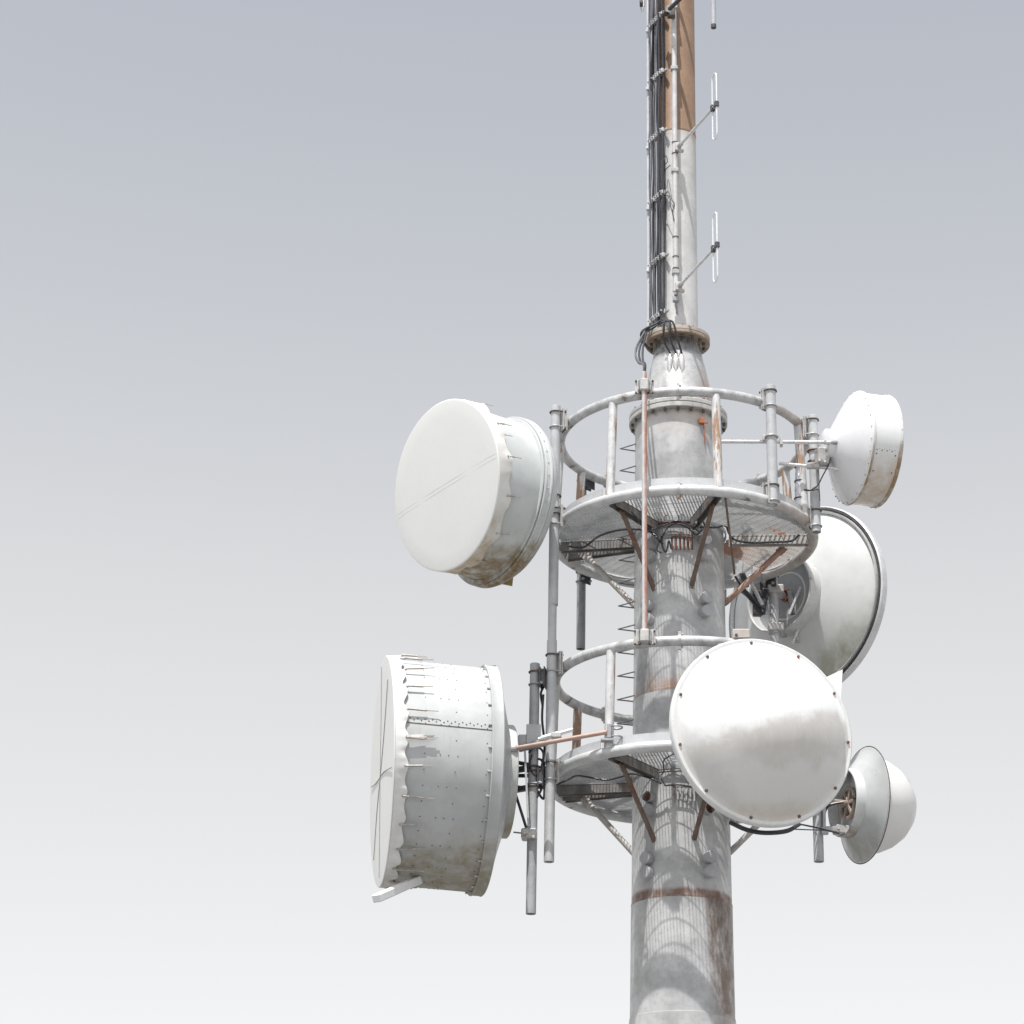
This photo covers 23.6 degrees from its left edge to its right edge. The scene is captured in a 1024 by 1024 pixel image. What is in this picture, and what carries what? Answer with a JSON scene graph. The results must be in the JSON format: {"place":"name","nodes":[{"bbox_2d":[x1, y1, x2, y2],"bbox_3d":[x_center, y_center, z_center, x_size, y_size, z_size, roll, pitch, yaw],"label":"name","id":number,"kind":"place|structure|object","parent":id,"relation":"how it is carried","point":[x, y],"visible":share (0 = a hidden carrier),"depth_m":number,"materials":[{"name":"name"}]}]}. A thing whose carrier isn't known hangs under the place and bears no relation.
{"place":"outdoors","nodes":[
{"label":"outdoors","id":0,"kind":"place"},
{"bbox_2d":[0,0,1023,1023],"label":"sky","id":1,"kind":"structure","parent":0,"point":[247,247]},
{"label":"ground","id":2,"kind":"structure","parent":0,"visible":0},
{"bbox_2d":[617,0,735,1023],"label":"telecom tower","id":3,"kind":"structure","parent":2,"relation":"on","point":[682,959],"depth_m":24.53,"materials":[{"name":"metal"}]},
{"bbox_2d":[640,0,644,11],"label":"folded dipole","id":4,"kind":"object","parent":3,"relation":"attached to","point":[642,3],"visible":1,"depth_m":27.48,"materials":[{"name":"metal"}]},
{"bbox_2d":[634,0,651,370],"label":"coaxial cable","id":5,"kind":"object","parent":3,"relation":"attached to","point":[642,363],"visible":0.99,"depth_m":26.80,"materials":[{"name":"black rubber"}]},
{"bbox_2d":[638,0,656,361],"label":"coaxial cable","id":6,"kind":"object","parent":3,"relation":"attached to","point":[640,345],"visible":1,"depth_m":25.77,"materials":[{"name":"black rubber"}]},
{"bbox_2d":[641,0,654,370],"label":"coaxial cable","id":7,"kind":"object","parent":3,"relation":"attached to","point":[647,331],"visible":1,"depth_m":26.98,"materials":[{"name":"black rubber"}]},
{"bbox_2d":[641,0,655,334],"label":"coaxial cable","id":8,"kind":"object","parent":3,"relation":"attached to","point":[654,163],"visible":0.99,"depth_m":27.03,"materials":[{"name":"black rubber"}]},
{"bbox_2d":[635,0,661,365],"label":"coaxial cable","id":9,"kind":"object","parent":3,"relation":"attached to","point":[660,199],"visible":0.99,"depth_m":26.79,"materials":[{"name":"black rubber"}]},
{"bbox_2d":[646,0,651,325],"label":"conduit","id":10,"kind":"object","parent":3,"relation":"attached to","point":[647,207],"visible":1,"depth_m":27.11,"materials":[{"name":"metal"}]},
{"bbox_2d":[642,48,655,343],"bbox_3d":[1.532,-5.053,27.518,0.250,7.288,0.068,22,-30,-40],"label":"coaxial cable","id":11,"kind":"object","parent":3,"relation":"attached to","point":[652,181],"visible":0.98,"depth_m":26.87,"materials":[{"name":"black rubber"}]},
{"bbox_2d":[640,0,661,352],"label":"coaxial cable","id":12,"kind":"object","parent":3,"relation":"attached to","point":[659,257],"visible":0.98,"depth_m":26.77,"materials":[{"name":"black rubber"}]},
{"bbox_2d":[649,0,652,323],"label":"coaxial cable","id":13,"kind":"object","parent":3,"relation":"attached to","point":[651,156],"visible":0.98,"depth_m":27.14,"materials":[{"name":"black rubber"}]},
{"bbox_2d":[645,12,659,352],"bbox_3d":[1.536,-5.072,27.472,0.219,7.288,0.099,7,-23,-13],"label":"coaxial cable","id":14,"kind":"object","parent":3,"relation":"attached to","point":[657,242],"visible":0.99,"depth_m":26.55,"materials":[{"name":"black rubber"}]},
{"bbox_2d":[646,11,661,28],"bbox_3d":[1.645,-5.545,27.699,0.125,0.050,0.380,12,-25,-23],"label":"cable hanger","id":15,"kind":"object","parent":3,"relation":"attached to","point":[653,21],"visible":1,"depth_m":27.70,"materials":[{"name":"metal"}]},
{"bbox_2d":[555,631,759,855],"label":"service platform","id":16,"kind":"structure","parent":3,"relation":"attached to","point":[603,802],"depth_m":23.93,"materials":[{"name":"white paint"}]},
{"bbox_2d":[544,604,563,862],"bbox_3d":[0.396,2.116,24.050,0.166,2.687,0.150,10,-24,-19],"label":"antenna post","id":17,"kind":"object","parent":16,"relation":"attached to","point":[554,672],"visible":1,"depth_m":23.99,"materials":[{"name":"grey metal"}]},
{"bbox_2d":[526,662,545,914],"bbox_3d":[0.230,2.661,23.837,0.184,2.514,0.155,0,-23,4],"label":"antenna post","id":18,"kind":"object","parent":17,"relation":"attached to","point":[537,673],"visible":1,"depth_m":23.79,"materials":[{"name":"metal"}]},
{"bbox_2d":[370,654,547,902],"bbox_3d":[-0.527,2.701,23.932,1.672,2.621,2.287,4,-23,-6],"label":"shrouded dish","id":19,"kind":"object","parent":18,"relation":"attached to","point":[446,770],"visible":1,"depth_m":23.09,"materials":[{"name":"white metal"}]},
{"bbox_2d":[538,728,572,740],"bbox_3d":[0.424,2.159,23.827,0.345,0.138,0.080,0,-23,4],"label":"stay bar","id":20,"kind":"object","parent":19,"relation":"attached to","point":[555,735],"visible":0.94,"depth_m":23.80,"materials":[{"name":"metal"}]},
{"bbox_2d":[528,747,544,776],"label":"black cable","id":21,"kind":"object","parent":18,"relation":"attached to","point":[543,757],"visible":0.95,"depth_m":23.90,"materials":[{"name":"black rubber"}]},
{"bbox_2d":[536,758,545,797],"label":"black cable","id":22,"kind":"object","parent":18,"relation":"attached to","point":[541,788],"visible":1,"depth_m":23.82,"materials":[{"name":"black rubber"}]},
{"bbox_2d":[538,788,544,799],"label":"black cable","id":23,"kind":"object","parent":18,"relation":"attached to","point":[541,797],"visible":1,"depth_m":23.86,"materials":[{"name":"black rubber"}]},
{"bbox_2d":[540,686,543,703],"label":"black cable","id":24,"kind":"object","parent":18,"relation":"attached to","point":[541,690],"visible":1,"depth_m":24.24,"materials":[{"name":"black rubber"}]},
{"bbox_2d":[541,694,544,761],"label":"black cable","id":25,"kind":"object","parent":18,"relation":"hanging from","point":[542,722],"visible":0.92,"depth_m":24.12,"materials":[{"name":"black rubber"}]},
{"bbox_2d":[510,724,622,751],"bbox_3d":[0.462,2.189,23.503,1.218,0.256,0.159,-4,-23,13],"label":"stay bar","id":26,"kind":"object","parent":16,"relation":"attached to","point":[608,732],"visible":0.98,"depth_m":23.47,"materials":[{"name":"metal"}]},
{"bbox_2d":[556,773,661,785],"bbox_3d":[0.959,2.631,24.019,1.044,0.164,0.222,-3,-23,10],"label":"black cable","id":27,"kind":"object","parent":16,"relation":"hanging from","point":[570,778],"visible":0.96,"depth_m":24.05,"materials":[{"name":"black rubber"}]},
{"bbox_2d":[634,371,655,646],"bbox_3d":[1.297,-0.066,24.040,0.210,2.895,0.097,0,-23,4],"label":"conduit pole","id":28,"kind":"object","parent":16,"relation":"attached to","point":[644,388],"visible":1,"depth_m":23.97,"materials":[{"name":"metal"}]},
{"bbox_2d":[660,753,673,784],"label":"black cable","id":29,"kind":"object","parent":16,"relation":"hanging from","point":[663,767],"visible":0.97,"depth_m":23.80,"materials":[{"name":"black rubber"}]},
{"bbox_2d":[664,784,691,786],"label":"black cable","id":30,"kind":"object","parent":29,"relation":"attached to","point":[678,785],"visible":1,"depth_m":23.79,"materials":[{"name":"black rubber"}]},
{"bbox_2d":[659,763,694,800],"bbox_3d":[1.615,2.622,23.871,0.377,0.386,0.069,-2,-23,7],"label":"cable rack","id":31,"kind":"object","parent":16,"relation":"hanging from","point":[678,770],"visible":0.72,"depth_m":23.83,"materials":[{"name":"metal"}]},
{"bbox_2d":[732,629,749,638],"bbox_3d":[2.208,1.181,23.643,0.170,0.100,0.107,0,-23,4],"label":"junction box","id":32,"kind":"object","parent":16,"relation":"on","point":[740,633],"visible":0.88,"depth_m":23.61,"materials":[{"name":"white plastic"}]},
{"bbox_2d":[669,639,851,827],"bbox_3d":[2.342,2.038,22.779,0.939,1.810,1.685,-22,-32,44],"label":"domed dish","id":33,"kind":"object","parent":16,"relation":"attached to","point":[760,732],"visible":1,"depth_m":22.47,"materials":[{"name":"paint"}]},
{"bbox_2d":[729,820,800,834],"bbox_3d":[2.403,2.986,23.204,0.692,0.179,0.189,3,-23,-4],"label":"black cable","id":34,"kind":"object","parent":16,"relation":"hanging from","point":[761,832],"visible":0.95,"depth_m":23.14,"materials":[{"name":"black rubber"}]},
{"bbox_2d":[795,829,826,830],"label":"black cable","id":35,"kind":"object","parent":16,"relation":"hanging from","point":[811,829],"visible":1,"depth_m":23.67,"materials":[{"name":"black rubber"}]},
{"bbox_2d":[813,810,823,862],"bbox_3d":[3.041,2.963,24.284,0.170,1.015,0.158,0,-23,4],"label":"antenna post","id":36,"kind":"object","parent":16,"relation":"attached to","point":[818,846],"visible":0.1,"depth_m":24.13,"materials":[{"name":"grey metal"}]},
{"bbox_2d":[800,823,839,833],"bbox_3d":[2.947,3.066,23.719,0.080,0.145,0.905,-12,-26,29],"label":"stay bar","id":37,"kind":"object","parent":16,"relation":"attached to","point":[819,828],"visible":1,"depth_m":23.82,"materials":[{"name":"grey metal"}]},
{"bbox_2d":[821,746,916,863],"bbox_3d":[3.573,2.928,24.497,0.918,1.181,0.935,-10,-25,24],"label":"domed dish","id":38,"kind":"object","parent":16,"relation":"attached to","point":[872,815],"visible":0.91,"depth_m":24.19,"materials":[{"name":"metal"}]},
{"bbox_2d":[826,801,843,811],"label":"black cable","id":39,"kind":"object","parent":38,"relation":"attached to","point":[834,803],"visible":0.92,"depth_m":24.29,"materials":[{"name":"black rubber"}]},
{"bbox_2d":[647,127,667,144],"bbox_3d":[1.615,-4.153,27.120,0.125,0.050,0.380,12,-25,-23],"label":"cable hanger","id":40,"kind":"object","parent":3,"relation":"attached to","point":[661,129],"visible":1,"depth_m":27.06,"materials":[{"name":"metal"}]},
{"bbox_2d":[647,68,667,84],"bbox_3d":[1.630,-4.857,27.413,0.125,0.050,0.380,12,-25,-23],"label":"cable hanger","id":41,"kind":"object","parent":3,"relation":"attached to","point":[660,71],"visible":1,"depth_m":27.31,"materials":[{"name":"metal"}]},
{"bbox_2d":[647,189,668,206],"bbox_3d":[1.600,-3.429,26.819,0.125,0.050,0.380,12,-25,-23],"label":"cable hanger","id":42,"kind":"object","parent":3,"relation":"attached to","point":[654,198],"visible":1,"depth_m":26.76,"materials":[{"name":"metal"}]},
{"bbox_2d":[647,308,668,324],"bbox_3d":[1.572,-2.089,26.262,0.125,0.050,0.380,12,-25,-23],"label":"cable hanger","id":43,"kind":"object","parent":3,"relation":"attached to","point":[666,311],"visible":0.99,"depth_m":26.21,"materials":[{"name":"metal"}]},
{"bbox_2d":[647,252,668,267],"bbox_3d":[1.585,-2.714,26.522,0.125,0.050,0.380,12,-25,-23],"label":"cable hanger","id":44,"kind":"object","parent":3,"relation":"attached to","point":[662,254],"visible":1,"depth_m":26.42,"materials":[{"name":"metal"}]},
{"bbox_2d":[656,20,670,353],"bbox_3d":[1.691,-5.042,27.331,0.128,7.445,0.298,6,-23,-12],"label":"coaxial cable","id":45,"kind":"object","parent":3,"relation":"attached to","point":[663,333],"visible":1,"depth_m":26.73,"materials":[{"name":"black rubber"}]},
{"bbox_2d":[660,0,676,352],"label":"coaxial cable","id":46,"kind":"object","parent":3,"relation":"attached to","point":[673,347],"visible":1,"depth_m":26.69,"materials":[{"name":"black rubber"}]},
{"bbox_2d":[661,0,682,353],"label":"coaxial cable","id":47,"kind":"object","parent":3,"relation":"attached to","point":[663,219],"visible":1,"depth_m":26.73,"materials":[{"name":"black rubber"}]},
{"bbox_2d":[671,0,679,313],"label":"support pipe","id":48,"kind":"object","parent":3,"relation":"attached to","point":[675,173],"visible":0.98,"depth_m":26.71,"materials":[{"name":"metal"}]},
{"bbox_2d":[661,0,681,18],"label":"antenna boom","id":49,"kind":"object","parent":48,"relation":"attached to","point":[669,12],"visible":1,"depth_m":27.34,"materials":[{"name":"metal"}]},
{"bbox_2d":[669,199,674,220],"bbox_3d":[1.726,-3.264,26.464,0.056,0.283,0.010,0,-23,4],"label":"thin wire","id":50,"kind":"object","parent":48,"relation":"hanging from","point":[671,208],"visible":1,"depth_m":26.47,"materials":[{"name":"grey metal"}]},
{"bbox_2d":[673,212,719,292],"bbox_3d":[1.937,-2.554,25.718,0.089,0.817,1.117,9,-24,-19],"label":"folded dipole","id":51,"kind":"object","parent":48,"relation":"attached to","point":[680,284],"visible":1,"depth_m":25.41,"materials":[{"name":"metal"}]},
{"bbox_2d":[675,73,718,152],"bbox_3d":[1.980,-4.127,26.395,0.088,0.817,1.082,10,-24,-20],"label":"folded dipole","id":52,"kind":"object","parent":48,"relation":"attached to","point":[678,146],"visible":1,"depth_m":26.11,"materials":[{"name":"metal"}]},
{"bbox_2d":[711,0,715,28],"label":"whip antenna","id":53,"kind":"object","parent":48,"relation":"attached to","point":[713,14],"visible":1,"depth_m":26.50,"materials":[{"name":"plastic"}]},
{"bbox_2d":[559,383,818,606],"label":"service platform","id":54,"kind":"structure","parent":3,"relation":"attached to","point":[740,510],"depth_m":24.97,"materials":[{"name":"white paint"}]},
{"bbox_2d":[548,404,567,605],"bbox_3d":[0.449,-0.076,24.962,0.170,2.195,0.150,10,-24,-19],"label":"antenna post","id":55,"kind":"object","parent":54,"relation":"attached to","point":[559,421],"visible":0.82,"depth_m":24.85,"materials":[{"name":"grey metal"}]},
{"bbox_2d":[395,399,561,587],"bbox_3d":[-0.229,-0.138,24.835,1.358,1.791,1.776,17,-27,-34],"label":"shrouded dish","id":56,"kind":"object","parent":55,"relation":"attached to","point":[476,488],"visible":1,"depth_m":24.31,"materials":[{"name":"white plastic"}]},
{"bbox_2d":[575,478,594,650],"bbox_3d":[0.767,0.532,26.383,0.150,1.980,0.184,22,-30,-40],"label":"antenna post","id":57,"kind":"object","parent":54,"relation":"attached to","point":[581,581],"visible":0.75,"depth_m":26.18,"materials":[{"name":"metal"}]},
{"bbox_2d":[568,528,660,548],"bbox_3d":[1.092,0.283,25.111,1.029,0.320,0.242,-8,-24,20],"label":"black cable","id":58,"kind":"object","parent":54,"relation":"hanging from","point":[605,533],"visible":0.9,"depth_m":25.25,"materials":[{"name":"black rubber"}]},
{"bbox_2d":[631,512,651,532],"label":"black cable","id":59,"kind":"object","parent":54,"relation":"attached to","point":[637,518],"visible":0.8,"depth_m":24.68,"materials":[{"name":"black rubber"}]},
{"bbox_2d":[655,532,661,552],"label":"black cable","id":60,"kind":"object","parent":54,"relation":"hanging from","point":[658,543],"visible":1,"depth_m":24.77,"materials":[{"name":"black rubber"}]},
{"bbox_2d":[661,536,671,552],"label":"black cable","id":61,"kind":"object","parent":54,"relation":"hanging from","point":[668,543],"visible":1,"depth_m":24.75,"materials":[{"name":"black rubber"}]},
{"bbox_2d":[651,520,700,533],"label":"black cable","id":62,"kind":"object","parent":54,"relation":"hanging from","point":[674,521],"visible":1,"depth_m":24.84,"materials":[{"name":"black rubber"}]},
{"bbox_2d":[658,513,694,549],"bbox_3d":[1.665,0.203,24.877,0.377,0.386,0.069,-2,-23,7],"label":"cable rack","id":63,"kind":"object","parent":54,"relation":"hanging from","point":[680,536],"visible":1,"depth_m":24.84,"materials":[{"name":"brown metal"}]},
{"bbox_2d":[660,523,701,540],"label":"black cable","id":64,"kind":"object","parent":54,"relation":"hanging from","point":[699,532],"visible":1,"depth_m":24.81,"materials":[{"name":"black rubber"}]},
{"bbox_2d":[700,525,799,543],"bbox_3d":[2.407,0.208,25.076,1.063,0.194,0.187,6,-23,-11],"label":"black cable","id":65,"kind":"object","parent":54,"relation":"attached to","point":[765,542],"visible":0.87,"depth_m":25.08,"materials":[{"name":"black rubber"}]},
{"bbox_2d":[759,384,779,508],"bbox_3d":[2.589,-0.665,24.584,0.150,1.307,0.170,17,-27,-33],"label":"antenna post","id":66,"kind":"object","parent":54,"relation":"attached to","point":[771,487],"visible":1,"depth_m":24.53,"materials":[{"name":"grey metal"}]},
{"bbox_2d":[722,434,837,446],"bbox_3d":[2.696,-0.732,24.700,1.197,0.138,0.332,1,-23,0],"label":"stay bar","id":67,"kind":"object","parent":66,"relation":"attached to","point":[781,441],"visible":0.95,"depth_m":24.82,"materials":[{"name":"metal"}]},
{"bbox_2d":[763,576,779,642],"bbox_3d":[2.784,0.830,26.242,0.166,1.420,0.150,22,-30,-40],"label":"antenna post","id":68,"kind":"object","parent":54,"relation":"attached to","point":[773,611],"visible":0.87,"depth_m":26.13,"materials":[{"name":"grey metal"}]},
{"bbox_2d":[794,462,801,503],"bbox_3d":[2.932,-0.280,24.992,0.133,0.635,0.120,0,-23,4],"label":"wrapped cable splice","id":69,"kind":"object","parent":54,"relation":"attached to","point":[797,498],"visible":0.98,"depth_m":24.94,"materials":[{"name":"silver plastic"}]},
{"bbox_2d":[729,506,886,681],"bbox_3d":[3.188,0.993,26.633,1.644,2.180,1.543,0,-23,4],"label":"dish","id":70,"kind":"object","parent":54,"relation":"attached to","point":[831,590],"visible":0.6,"depth_m":26.10,"materials":[{"name":"metal"}]},
{"bbox_2d":[734,576,762,608],"bbox_3d":[2.520,0.858,26.154,0.304,0.381,0.028,0,-23,4],"label":"black cable","id":71,"kind":"object","parent":70,"relation":"attached to","point":[750,594],"visible":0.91,"depth_m":26.13,"materials":[{"name":"black rubber"}]},
{"bbox_2d":[761,588,769,614],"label":"black cable","id":72,"kind":"object","parent":70,"relation":"hanging from","point":[766,598],"visible":1,"depth_m":26.11,"materials":[{"name":"black rubber"}]},
{"bbox_2d":[801,414,821,533],"bbox_3d":[3.067,-0.389,25.035,0.166,1.291,0.150,-9,-25,23],"label":"antenna post","id":73,"kind":"object","parent":54,"relation":"attached to","point":[810,432],"visible":0.96,"depth_m":24.96,"materials":[{"name":"grey metal"}]},
{"bbox_2d":[807,391,903,508],"bbox_3d":[3.405,-0.660,25.040,0.811,1.180,1.180,6,-23,-12],"label":"shrouded dish","id":74,"kind":"object","parent":73,"relation":"attached to","point":[866,432],"visible":0.98,"depth_m":24.69,"materials":[{"name":"white paint"}]},
{"bbox_2d":[779,462,837,470],"bbox_3d":[3.088,-0.456,24.887,0.762,0.135,0.104,1,-23,1],"label":"stay bar","id":75,"kind":"object","parent":74,"relation":"attached to","point":[812,465],"visible":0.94,"depth_m":24.88,"materials":[{"name":"metal"}]},
{"bbox_2d":[804,457,831,490],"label":"black cable","id":76,"kind":"object","parent":74,"relation":"hanging from","point":[822,475],"visible":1,"depth_m":24.85,"materials":[{"name":"black rubber"}]}
]}

